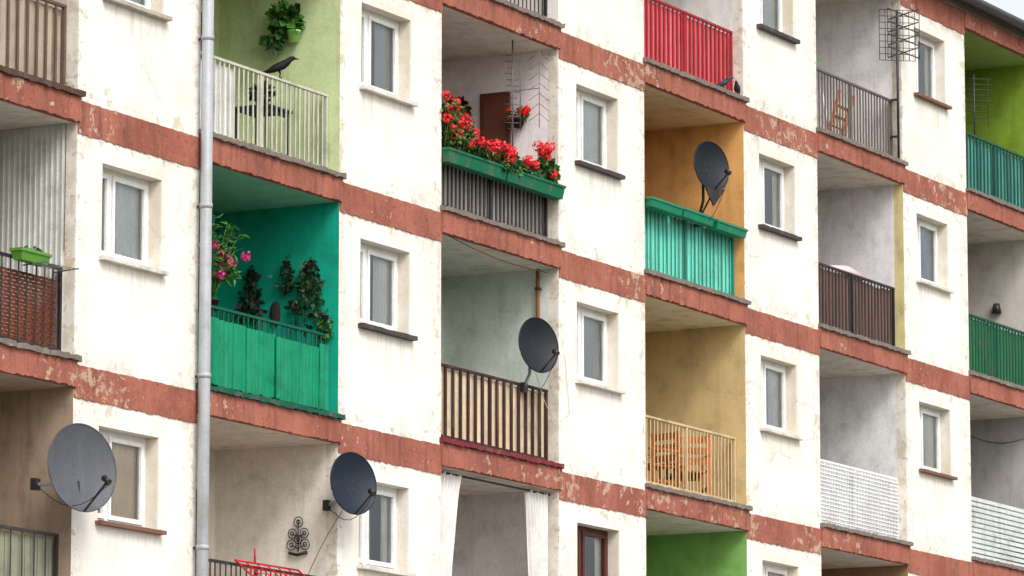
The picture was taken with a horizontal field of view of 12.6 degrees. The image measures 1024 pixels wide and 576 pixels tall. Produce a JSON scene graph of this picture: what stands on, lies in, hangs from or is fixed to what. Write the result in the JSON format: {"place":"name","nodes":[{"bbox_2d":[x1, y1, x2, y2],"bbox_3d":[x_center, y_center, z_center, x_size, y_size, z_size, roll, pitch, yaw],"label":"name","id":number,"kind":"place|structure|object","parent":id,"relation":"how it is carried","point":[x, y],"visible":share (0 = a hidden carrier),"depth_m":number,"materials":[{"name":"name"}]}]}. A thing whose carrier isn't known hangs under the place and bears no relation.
{"place":"outdoors","nodes":[
{"label":"outdoors","id":0,"kind":"place"},
{"bbox_2d":[694,141,731,226],"bbox_3d":[2.670,-1.412,62.009,0.503,1.146,0.505,0,-9,-1],"label":"satellite dish","id":1,"kind":"object","parent":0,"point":[712,170],"visible":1,"depth_m":62.10,"materials":[{"name":"metal"}]},
{"bbox_2d":[984,0,1023,19],"label":"sky","id":2,"kind":"structure","parent":0,"point":[1014,7],"materials":[{"name":"white"}]},
{"label":"ground","id":3,"kind":"structure","parent":0,"visible":0},
{"bbox_2d":[71,0,971,575],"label":"walls","id":4,"kind":"structure","parent":3,"relation":"on","point":[139,324],"depth_m":57.89,"materials":[{"name":"beige paint"}]},
{"bbox_2d":[95,429,166,534],"bbox_3d":[-4.413,2.046,49.256,0.986,1.400,1.560,-5,-10,28],"label":"window","id":5,"kind":"structure","parent":4,"relation":"attached to","point":[123,507],"depth_m":49.41,"materials":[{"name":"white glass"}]},
{"bbox_2d":[99,168,169,275],"bbox_3d":[-4.413,-0.720,49.692,0.986,1.400,1.560,-5,-10,28],"label":"window","id":6,"kind":"structure","parent":4,"relation":"attached to","point":[125,206],"depth_m":49.76,"materials":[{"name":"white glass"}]},
{"bbox_2d":[105,0,172,21],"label":"window","id":7,"kind":"structure","parent":4,"relation":"attached to","point":[142,6],"depth_m":50.03,"materials":[{"name":"white glass"}]},
{"bbox_2d":[193,0,214,575],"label":"downpipe","id":8,"kind":"object","parent":4,"relation":"attached to","point":[205,206],"visible":1,"depth_m":50.43,"materials":[{"name":"metal"}]},
{"bbox_2d":[357,485,416,575],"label":"window","id":9,"kind":"structure","parent":4,"relation":"attached to","point":[377,533],"depth_m":54.26,"materials":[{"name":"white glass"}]},
{"bbox_2d":[358,243,417,340],"bbox_3d":[-1.840,0.025,54.415,0.986,1.400,1.560,-5,-10,28],"label":"window","id":10,"kind":"structure","parent":4,"relation":"attached to","point":[378,286],"depth_m":54.54,"materials":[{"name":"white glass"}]},
{"bbox_2d":[359,8,418,106],"bbox_3d":[-1.840,-2.741,54.852,0.986,1.400,1.560,-5,-10,28],"label":"window","id":11,"kind":"structure","parent":4,"relation":"attached to","point":[379,58],"depth_m":54.99,"materials":[{"name":"white glass"}]},
{"bbox_2d":[0,0,1023,575],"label":"balcony slabs","id":12,"kind":"structure","parent":4,"relation":"attached to","point":[62,102],"depth_m":57.63,"materials":[{"name":"red paint"}]},
{"bbox_2d":[0,524,58,575],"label":"balcony railing","id":13,"kind":"object","parent":12,"relation":"attached to","point":[24,555],"visible":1,"depth_m":47.64,"materials":[{"name":"metal"}]},
{"bbox_2d":[0,251,62,350],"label":"balcony railing","id":14,"kind":"object","parent":12,"relation":"attached to","point":[35,285],"visible":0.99,"depth_m":48.01,"materials":[{"name":"brown metal"}]},
{"bbox_2d":[9,245,51,265],"bbox_3d":[-4.963,-0.352,47.876,0.169,0.186,0.544,-5,-10,28],"label":"flower trough","id":15,"kind":"object","parent":14,"relation":"attached to","point":[25,254],"visible":1,"depth_m":47.77,"materials":[{"name":"plastic"}]},
{"bbox_2d":[0,0,66,85],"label":"balcony railing","id":16,"kind":"object","parent":12,"relation":"attached to","point":[29,36],"visible":0.93,"depth_m":48.43,"materials":[{"name":"beige metal"}]},
{"bbox_2d":[0,372,72,575],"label":"loggia interior","id":17,"kind":"object","parent":12,"relation":"on","point":[36,416],"visible":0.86,"depth_m":48.37,"materials":[{"name":"paint"}]},
{"bbox_2d":[30,423,116,511],"bbox_3d":[-4.517,1.837,47.608,0.873,0.929,0.670,0,-9,-1],"label":"satellite dish","id":18,"kind":"object","parent":17,"relation":"attached to","point":[82,469],"visible":1,"depth_m":47.71,"materials":[{"name":"metal"}]},
{"bbox_2d":[0,100,76,353],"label":"loggia interior","id":19,"kind":"object","parent":12,"relation":"on","point":[34,191],"visible":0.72,"depth_m":48.75,"materials":[{"name":"beige paint"}]},
{"bbox_2d":[23,260,78,272],"bbox_3d":[-4.778,-0.219,48.059,0.321,0.034,0.650,-5,-10,28],"label":"clothes line rack","id":20,"kind":"object","parent":12,"relation":"attached to","point":[58,271],"visible":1,"depth_m":48.04,"materials":[{"name":"metal"}]},
{"bbox_2d":[33,0,78,88],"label":"loggia interior","id":21,"kind":"object","parent":12,"relation":"on","point":[72,33],"visible":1,"depth_m":48.88,"materials":[{"name":"beige paint"}]},
{"bbox_2d":[198,204,250,316],"bbox_3d":[-3.254,0.166,51.604,0.562,2.146,0.852,-9,-13,44],"label":"potted flowering plant","id":22,"kind":"object","parent":12,"relation":"on","point":[228,264],"visible":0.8,"depth_m":51.68,"materials":[{"name":"green plant"}]},
{"bbox_2d":[195,556,313,575],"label":"balcony railing","id":23,"kind":"object","parent":12,"relation":"attached to","point":[220,562],"visible":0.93,"depth_m":51.05,"materials":[{"name":"red metal"}]},
{"bbox_2d":[197,301,328,409],"bbox_3d":[-2.819,0.792,51.867,0.094,0.950,2.970,-5,-10,28],"label":"balcony railing","id":24,"kind":"object","parent":12,"relation":"attached to","point":[248,360],"visible":0.97,"depth_m":52.00,"materials":[{"name":"green wood"}]},
{"bbox_2d":[235,103,292,154],"bbox_3d":[-2.872,-1.695,53.202,0.500,0.720,0.550,-5,-10,28],"label":"balcony table","id":25,"kind":"object","parent":12,"relation":"on","point":[264,110],"visible":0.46,"depth_m":53.13,"materials":[{"name":"black metal"}]},
{"bbox_2d":[249,80,275,103],"bbox_3d":[-2.870,-2.219,53.285,0.328,0.337,0.345,9,-12,-44],"label":"potted plant","id":26,"kind":"object","parent":25,"relation":"on","point":[255,93],"visible":0.39,"depth_m":53.25,"materials":[{"name":"green plant"}]},
{"bbox_2d":[200,51,328,167],"bbox_3d":[-2.856,-1.970,52.323,0.068,0.950,2.970,-5,-10,28],"label":"balcony railing","id":27,"kind":"object","parent":12,"relation":"attached to","point":[223,99],"visible":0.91,"depth_m":52.31,"materials":[{"name":"white metal"}]},
{"bbox_2d":[263,56,298,77],"bbox_3d":[-2.651,-2.512,52.774,0.462,0.259,0.129,0,-9,-1],"label":"crow","id":28,"kind":"object","parent":27,"relation":"on","point":[280,65],"visible":1,"depth_m":52.73,"materials":[{"name":"black"}]},
{"bbox_2d":[195,414,337,575],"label":"loggia interior","id":29,"kind":"object","parent":12,"relation":"on","point":[267,487],"visible":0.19,"depth_m":53.24,"materials":[{"name":"beige paint"}]},
{"bbox_2d":[286,516,309,556],"bbox_3d":[-2.448,2.839,53.026,0.311,0.463,0.060,-5,-10,28],"label":"wall ornament","id":30,"kind":"object","parent":29,"relation":"attached to","point":[298,547],"depth_m":53.02,"materials":[{"name":"black metal"}]},
{"bbox_2d":[323,452,376,519],"bbox_3d":[-1.841,2.249,52.670,0.705,0.782,0.568,-1,-9,9],"label":"satellite dish","id":31,"kind":"object","parent":29,"relation":"attached to","point":[353,484],"visible":1,"depth_m":52.70,"materials":[{"name":"metal"}]},
{"bbox_2d":[198,161,338,412],"bbox_3d":[-3.431,0.008,52.319,1.650,2.800,3.020,-5,-10,28],"label":"loggia interior","id":32,"kind":"object","parent":12,"relation":"on","point":[276,223],"visible":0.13,"depth_m":53.57,"materials":[{"name":"paint"}]},
{"bbox_2d":[234,265,267,328],"bbox_3d":[-3.009,0.105,53.742,0.454,0.771,0.209,-5,-10,28],"label":"hanging plant","id":33,"kind":"object","parent":32,"relation":"hanging from","point":[252,298],"visible":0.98,"depth_m":53.73,"materials":[{"name":"green plant"}]},
{"bbox_2d":[270,301,280,325],"bbox_3d":[-2.734,0.295,53.595,0.136,0.290,0.050,-5,-10,28],"label":"wall plaque","id":34,"kind":"object","parent":32,"relation":"attached to","point":[275,313],"depth_m":53.58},
{"bbox_2d":[273,255,294,295],"bbox_3d":[-2.612,-0.146,53.544,0.280,0.488,0.188,-5,-10,28],"label":"hanging plant","id":35,"kind":"object","parent":32,"relation":"hanging from","point":[289,278],"visible":1,"depth_m":53.53,"materials":[{"name":"green plant"}]},
{"bbox_2d":[283,256,328,337],"bbox_3d":[-2.364,0.102,53.373,0.606,0.965,0.237,-5,-10,28],"label":"hanging plant","id":36,"kind":"object","parent":32,"relation":"hanging from","point":[312,285],"visible":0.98,"depth_m":53.37,"materials":[{"name":"green plant"}]},
{"bbox_2d":[316,309,334,342],"bbox_3d":[-2.154,0.440,53.195,0.236,0.415,0.210,-5,-10,28],"label":"hanging plant","id":37,"kind":"object","parent":32,"relation":"hanging from","point":[327,326],"visible":1,"depth_m":53.18,"materials":[{"name":"green plant"}]},
{"bbox_2d":[234,549,304,575],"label":"drying rack","id":38,"kind":"object","parent":12,"relation":"on","point":[237,561],"visible":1,"depth_m":51.47,"materials":[{"name":"red plastic"}]},
{"bbox_2d":[201,0,339,171],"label":"loggia interior","id":39,"kind":"object","parent":12,"relation":"on","point":[240,27],"visible":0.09,"depth_m":53.96,"materials":[{"name":"paint"}]},
{"bbox_2d":[259,0,305,56],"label":"hanging plant","id":40,"kind":"object","parent":39,"relation":"hanging from","point":[285,31],"visible":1,"depth_m":53.89,"materials":[{"name":"green plant"}]},
{"bbox_2d":[441,363,547,460],"bbox_3d":[-0.279,1.540,56.608,0.067,0.950,2.970,-5,-10,28],"label":"balcony railing","id":41,"kind":"object","parent":12,"relation":"attached to","point":[490,413],"visible":0.98,"depth_m":56.71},
{"bbox_2d":[518,317,559,392],"bbox_3d":[0.329,0.815,57.254,0.510,0.940,0.512,0,-9,-1],"label":"satellite dish","id":42,"kind":"object","parent":41,"relation":"attached to","point":[538,345],"visible":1,"depth_m":57.35,"materials":[{"name":"metal"}]},
{"bbox_2d":[441,133,547,236],"bbox_3d":[-0.286,-1.225,57.048,0.077,0.950,2.970,-5,-10,28],"label":"balcony railing","id":43,"kind":"object","parent":12,"relation":"attached to","point":[485,198],"visible":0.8,"depth_m":57.12,"materials":[{"name":"grey metal"}]},
{"bbox_2d":[440,471,550,575],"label":"balcony curtain","id":44,"kind":"object","parent":12,"relation":"hanging from","point":[536,510],"visible":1,"depth_m":57.16,"materials":[{"name":"white fabric"}]},
{"bbox_2d":[441,234,558,462],"bbox_3d":[-0.858,0.753,57.042,1.650,2.800,3.020,-5,-10,28],"label":"loggia interior","id":45,"kind":"object","parent":12,"relation":"on","point":[488,306],"visible":0.12,"depth_m":58.38,"materials":[{"name":"beige paint"}]},
{"bbox_2d":[535,269,541,317],"bbox_3d":[0.327,0.316,58.154,0.060,1.110,0.079,-5,-10,28],"label":"conduit pipe","id":46,"kind":"object","parent":45,"relation":"attached to","point":[537,288],"visible":0.58,"depth_m":58.16,"materials":[{"name":"metal"}]},
{"bbox_2d":[441,6,558,239],"bbox_3d":[-0.858,-2.013,57.478,1.650,2.800,3.020,-5,-10,28],"label":"loggia interior","id":47,"kind":"object","parent":12,"relation":"on","point":[475,52],"visible":0.12,"depth_m":58.64,"materials":[{"name":"beige paint"}]},
{"bbox_2d":[442,96,471,119],"bbox_3d":[-0.708,-2.230,59.057,0.469,0.458,0.338,-5,-10,28],"label":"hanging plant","id":48,"kind":"object","parent":47,"relation":"hanging from","point":[463,104],"visible":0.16,"depth_m":59.02,"materials":[{"name":"green plant"}]},
{"bbox_2d":[480,91,510,147],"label":"wooden wall panel","id":49,"kind":"structure","parent":47,"relation":"attached to","point":[493,119],"depth_m":58.82,"materials":[{"name":"brown wood"}]},
{"bbox_2d":[505,105,530,128],"bbox_3d":[0.087,-2.168,58.606,0.366,0.298,0.268,-5,-10,28],"label":"hanging plant","id":50,"kind":"object","parent":47,"relation":"hanging from","point":[525,111],"visible":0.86,"depth_m":58.56,"materials":[{"name":"green plant"}]},
{"bbox_2d":[442,466,558,575],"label":"loggia interior","id":51,"kind":"object","parent":12,"relation":"on","point":[490,535],"visible":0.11,"depth_m":58.01,"materials":[{"name":"beige paint"}]},
{"bbox_2d":[439,91,565,199],"bbox_3d":[-0.177,-1.742,57.028,0.508,0.864,3.107,-5,-10,28],"label":"geranium planter","id":52,"kind":"object","parent":12,"relation":"attached to","point":[541,176],"visible":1,"depth_m":56.69,"materials":[{"name":"green paint"}]},
{"bbox_2d":[504,40,548,145],"bbox_3d":[0.181,-2.327,57.891,0.569,1.550,0.022,1,-9,-9],"label":"television antenna","id":53,"kind":"object","parent":12,"relation":"attached to","point":[520,90],"visible":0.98,"depth_m":57.91,"materials":[{"name":"metal"}]},
{"bbox_2d":[510,0,546,16],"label":"balcony railing","id":54,"kind":"object","parent":12,"relation":"attached to","point":[545,7],"visible":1,"depth_m":58.58,"materials":[{"name":"grey metal"}]},
{"bbox_2d":[508,0,557,20],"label":"loggia interior","id":55,"kind":"object","parent":12,"relation":"on","point":[552,9],"visible":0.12,"depth_m":58.77,"materials":[{"name":"paint"}]},
{"bbox_2d":[647,430,680,487],"bbox_3d":[1.855,2.342,61.464,0.540,0.920,0.536,8,-12,-42],"label":"wooden chair","id":56,"kind":"object","parent":12,"relation":"on","point":[652,467],"visible":0.42,"depth_m":61.47,"materials":[{"name":"brown wood"}]},
{"bbox_2d":[659,463,688,488],"bbox_3d":[2.123,2.603,61.771,0.350,0.500,0.320,-5,-10,28],"label":"wooden table","id":57,"kind":"object","parent":12,"relation":"on","point":[671,468],"visible":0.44,"depth_m":61.76,"materials":[{"name":"brown wood"}]},
{"bbox_2d":[644,0,732,91],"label":"balcony railing","id":58,"kind":"object","parent":12,"relation":"attached to","point":[681,41],"visible":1,"depth_m":62.32,"materials":[{"name":"red metal"}]},
{"bbox_2d":[666,435,710,494],"bbox_3d":[2.362,2.456,62.191,0.536,0.920,0.540,1,-9,-8],"label":"wooden chair","id":59,"kind":"object","parent":12,"relation":"on","point":[709,482],"visible":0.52,"depth_m":61.99,"materials":[{"name":"brown wood"}]},
{"bbox_2d":[645,208,734,295],"bbox_3d":[2.296,-0.481,61.767,0.057,0.950,2.970,-5,-10,28],"label":"balcony railing","id":60,"kind":"object","parent":12,"relation":"attached to","point":[676,248],"visible":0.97,"depth_m":61.91,"materials":[{"name":"teal metal"}]},
{"bbox_2d":[645,196,747,238],"bbox_3d":[2.411,-0.933,61.758,0.260,0.134,2.944,-5,-10,28],"label":"flower trough","id":61,"kind":"object","parent":60,"relation":"attached to","point":[664,207],"visible":1,"depth_m":61.65,"materials":[{"name":"teal plastic"}]},
{"bbox_2d":[646,415,735,502],"bbox_3d":[2.303,2.284,61.326,0.040,0.950,2.970,-5,-10,28],"label":"balcony railing","id":62,"kind":"object","parent":12,"relation":"attached to","point":[711,433],"visible":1,"depth_m":61.47,"materials":[{"name":"beige metal"}]},
{"bbox_2d":[644,85,744,297],"bbox_3d":[1.716,-1.268,62.201,1.650,2.800,3.020,-5,-10,28],"label":"loggia interior","id":63,"kind":"object","parent":12,"relation":"on","point":[677,131],"visible":0.1,"depth_m":63.43,"materials":[{"name":"paint"}]},
{"bbox_2d":[645,296,745,504],"bbox_3d":[1.716,1.498,61.765,1.650,2.800,3.020,-5,-10,28],"label":"loggia interior","id":64,"kind":"object","parent":12,"relation":"on","point":[694,368],"visible":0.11,"depth_m":63.01,"materials":[{"name":"paint"}]},
{"bbox_2d":[648,0,742,95],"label":"loggia interior","id":65,"kind":"object","parent":12,"relation":"on","point":[727,14],"visible":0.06,"depth_m":63.65,"materials":[{"name":"beige paint"}]},
{"bbox_2d":[646,510,746,575],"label":"loggia interior","id":66,"kind":"object","parent":12,"relation":"on","point":[678,546],"visible":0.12,"depth_m":62.65,"materials":[{"name":"paint"}]},
{"bbox_2d":[717,76,734,86],"bbox_3d":[2.856,-2.769,62.830,0.330,0.185,0.092,-2,-9,15],"label":"pigeon","id":67,"kind":"object","parent":12,"relation":"on","point":[723,83],"visible":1,"depth_m":62.80,"materials":[{"name":"grey"}]},
{"bbox_2d":[734,80,739,93],"bbox_3d":[3.065,-2.712,63.191,0.092,0.185,0.330,0,-9,3],"label":"pigeon","id":68,"kind":"object","parent":12,"relation":"on","point":[736,88],"visible":1,"depth_m":63.14,"materials":[{"name":"grey"}]},
{"bbox_2d":[820,90,852,135],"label":"folding deck chair","id":69,"kind":"object","parent":12,"relation":"on","point":[838,115],"visible":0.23,"depth_m":67.69,"materials":[{"name":"brown wood"}]},
{"bbox_2d":[823,265,863,280],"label":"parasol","id":70,"kind":"object","parent":12,"relation":"on","point":[847,269],"visible":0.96,"depth_m":66.55,"materials":[{"name":"white fabric"}]},
{"bbox_2d":[816,67,892,155],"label":"balcony railing","id":71,"kind":"object","parent":12,"relation":"attached to","point":[851,113],"visible":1,"depth_m":67.02,"materials":[{"name":"metal"}]},
{"bbox_2d":[818,262,894,345],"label":"balcony railing","id":72,"kind":"object","parent":12,"relation":"attached to","point":[851,304],"visible":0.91,"depth_m":66.64,"materials":[{"name":"brown metal"}]},
{"bbox_2d":[815,0,902,159],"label":"loggia interior","id":73,"kind":"object","parent":12,"relation":"on","point":[847,40],"visible":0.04,"depth_m":68.65,"materials":[{"name":"beige paint"}]},
{"bbox_2d":[820,459,898,538],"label":"balcony railing","id":74,"kind":"object","parent":12,"relation":"attached to","point":[850,500],"visible":1,"depth_m":66.13,"materials":[{"name":"white metal"}]},
{"bbox_2d":[817,152,904,348],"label":"loggia interior","id":75,"kind":"object","parent":12,"relation":"on","point":[860,220],"visible":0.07,"depth_m":68.14,"materials":[{"name":"grey paint"}]},
{"bbox_2d":[819,349,907,540],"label":"loggia interior","id":76,"kind":"object","parent":12,"relation":"on","point":[862,415],"visible":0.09,"depth_m":67.72,"materials":[{"name":"beige paint"}]},
{"bbox_2d":[821,547,907,575],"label":"loggia interior","id":77,"kind":"object","parent":12,"relation":"on","point":[836,563],"visible":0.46,"depth_m":67.21,"materials":[{"name":"paint"}]},
{"bbox_2d":[879,8,919,157],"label":"television antenna","id":78,"kind":"object","parent":12,"relation":"on","point":[897,60],"visible":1,"depth_m":68.23,"materials":[{"name":"metal"}]},
{"bbox_2d":[965,74,991,134],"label":"television antenna","id":79,"kind":"object","parent":12,"relation":"attached to","point":[973,99],"visible":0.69,"depth_m":71.19,"materials":[{"name":"metal"}]},
{"bbox_2d":[964,30,1023,159],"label":"loggia interior","id":80,"kind":"object","parent":12,"relation":"on","point":[1001,68],"visible":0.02,"depth_m":73.35,"materials":[{"name":"paint"}]},
{"bbox_2d":[966,132,1023,208],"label":"balcony railing","id":81,"kind":"object","parent":12,"relation":"attached to","point":[993,171],"visible":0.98,"depth_m":71.67,"materials":[{"name":"teal metal"}]},
{"bbox_2d":[967,211,1023,335],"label":"loggia interior","id":82,"kind":"object","parent":12,"relation":"on","point":[995,253],"visible":0.05,"depth_m":72.95,"materials":[{"name":"beige paint"}]},
{"bbox_2d":[992,303,1001,313],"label":"wall lamp","id":83,"kind":"object","parent":82,"relation":"attached to","point":[996,308],"visible":1,"depth_m":72.83,"materials":[{"name":"black metal"}]},
{"bbox_2d":[968,313,1023,385],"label":"balcony railing","id":84,"kind":"object","parent":12,"relation":"attached to","point":[997,352],"visible":0.85,"depth_m":71.19,"materials":[{"name":"green metal"}]},
{"bbox_2d":[970,394,1023,564],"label":"loggia interior","id":85,"kind":"object","parent":12,"relation":"on","point":[997,471],"visible":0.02,"depth_m":72.54,"materials":[{"name":"paint"}]},
{"bbox_2d":[971,496,1023,566],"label":"balcony railing","id":86,"kind":"object","parent":12,"relation":"attached to","point":[1000,530],"visible":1,"depth_m":70.59,"materials":[{"name":"white metal"}]},
{"bbox_2d":[73,0,972,575],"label":"painted bands","id":87,"kind":"object","parent":4,"relation":"attached to","point":[103,386],"visible":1,"depth_m":58.70,"materials":[{"name":"red paint"}]},
{"bbox_2d":[64,82,1023,575],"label":"cable","id":88,"kind":"object","parent":4,"relation":"attached to","point":[456,240],"visible":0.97,"depth_m":56.34,"materials":[{"name":"black metal"}]},
{"bbox_2d":[577,525,607,575],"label":"window","id":89,"kind":"structure","parent":4,"relation":"attached to","point":[592,551],"depth_m":59.02,"materials":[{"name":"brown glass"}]},
{"bbox_2d":[575,306,625,394],"bbox_3d":[0.733,0.770,59.139,0.986,1.400,1.560,-5,-10,28],"label":"window","id":90,"kind":"structure","parent":4,"relation":"attached to","point":[591,348],"depth_m":59.26,"materials":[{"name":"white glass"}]},
{"bbox_2d":[575,89,625,179],"bbox_3d":[0.733,-1.996,59.575,0.986,1.400,1.560,-5,-10,28],"label":"window","id":91,"kind":"structure","parent":4,"relation":"attached to","point":[590,132],"depth_m":59.69,"materials":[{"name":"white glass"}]},
{"bbox_2d":[762,563,787,575],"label":"window","id":92,"kind":"structure","parent":4,"relation":"attached to","point":[771,570],"depth_m":63.52,"materials":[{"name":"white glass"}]},
{"bbox_2d":[756,0,799,43],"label":"window","id":93,"kind":"structure","parent":4,"relation":"attached to","point":[770,16],"depth_m":64.83,"materials":[{"name":"white glass"}]},
{"bbox_2d":[758,158,801,240],"bbox_3d":[3.307,-1.251,64.298,0.986,1.400,1.560,-5,-10,28],"label":"window","id":94,"kind":"structure","parent":4,"relation":"attached to","point":[771,204],"depth_m":64.57,"materials":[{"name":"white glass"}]},
{"bbox_2d":[760,359,803,440],"bbox_3d":[3.306,1.515,63.862,0.986,1.400,1.560,-5,-10,28],"label":"window","id":95,"kind":"structure","parent":4,"relation":"attached to","point":[773,398],"depth_m":64.01,"materials":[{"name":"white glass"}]},
{"bbox_2d":[914,33,951,109],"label":"window","id":96,"kind":"structure","parent":4,"relation":"attached to","point":[924,66],"depth_m":69.74,"materials":[{"name":"white glass"}]},
{"bbox_2d":[916,218,954,293],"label":"window","id":97,"kind":"structure","parent":4,"relation":"attached to","point":[927,262],"depth_m":69.18,"materials":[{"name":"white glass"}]},
{"bbox_2d":[919,405,957,479],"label":"window","id":98,"kind":"structure","parent":4,"relation":"attached to","point":[929,430],"depth_m":68.75,"materials":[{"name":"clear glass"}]},
{"bbox_2d":[940,0,1023,39],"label":"roof","id":99,"kind":"structure","parent":4,"relation":"on","point":[987,12],"depth_m":71.13,"materials":[{"name":"metal"}]}
]}

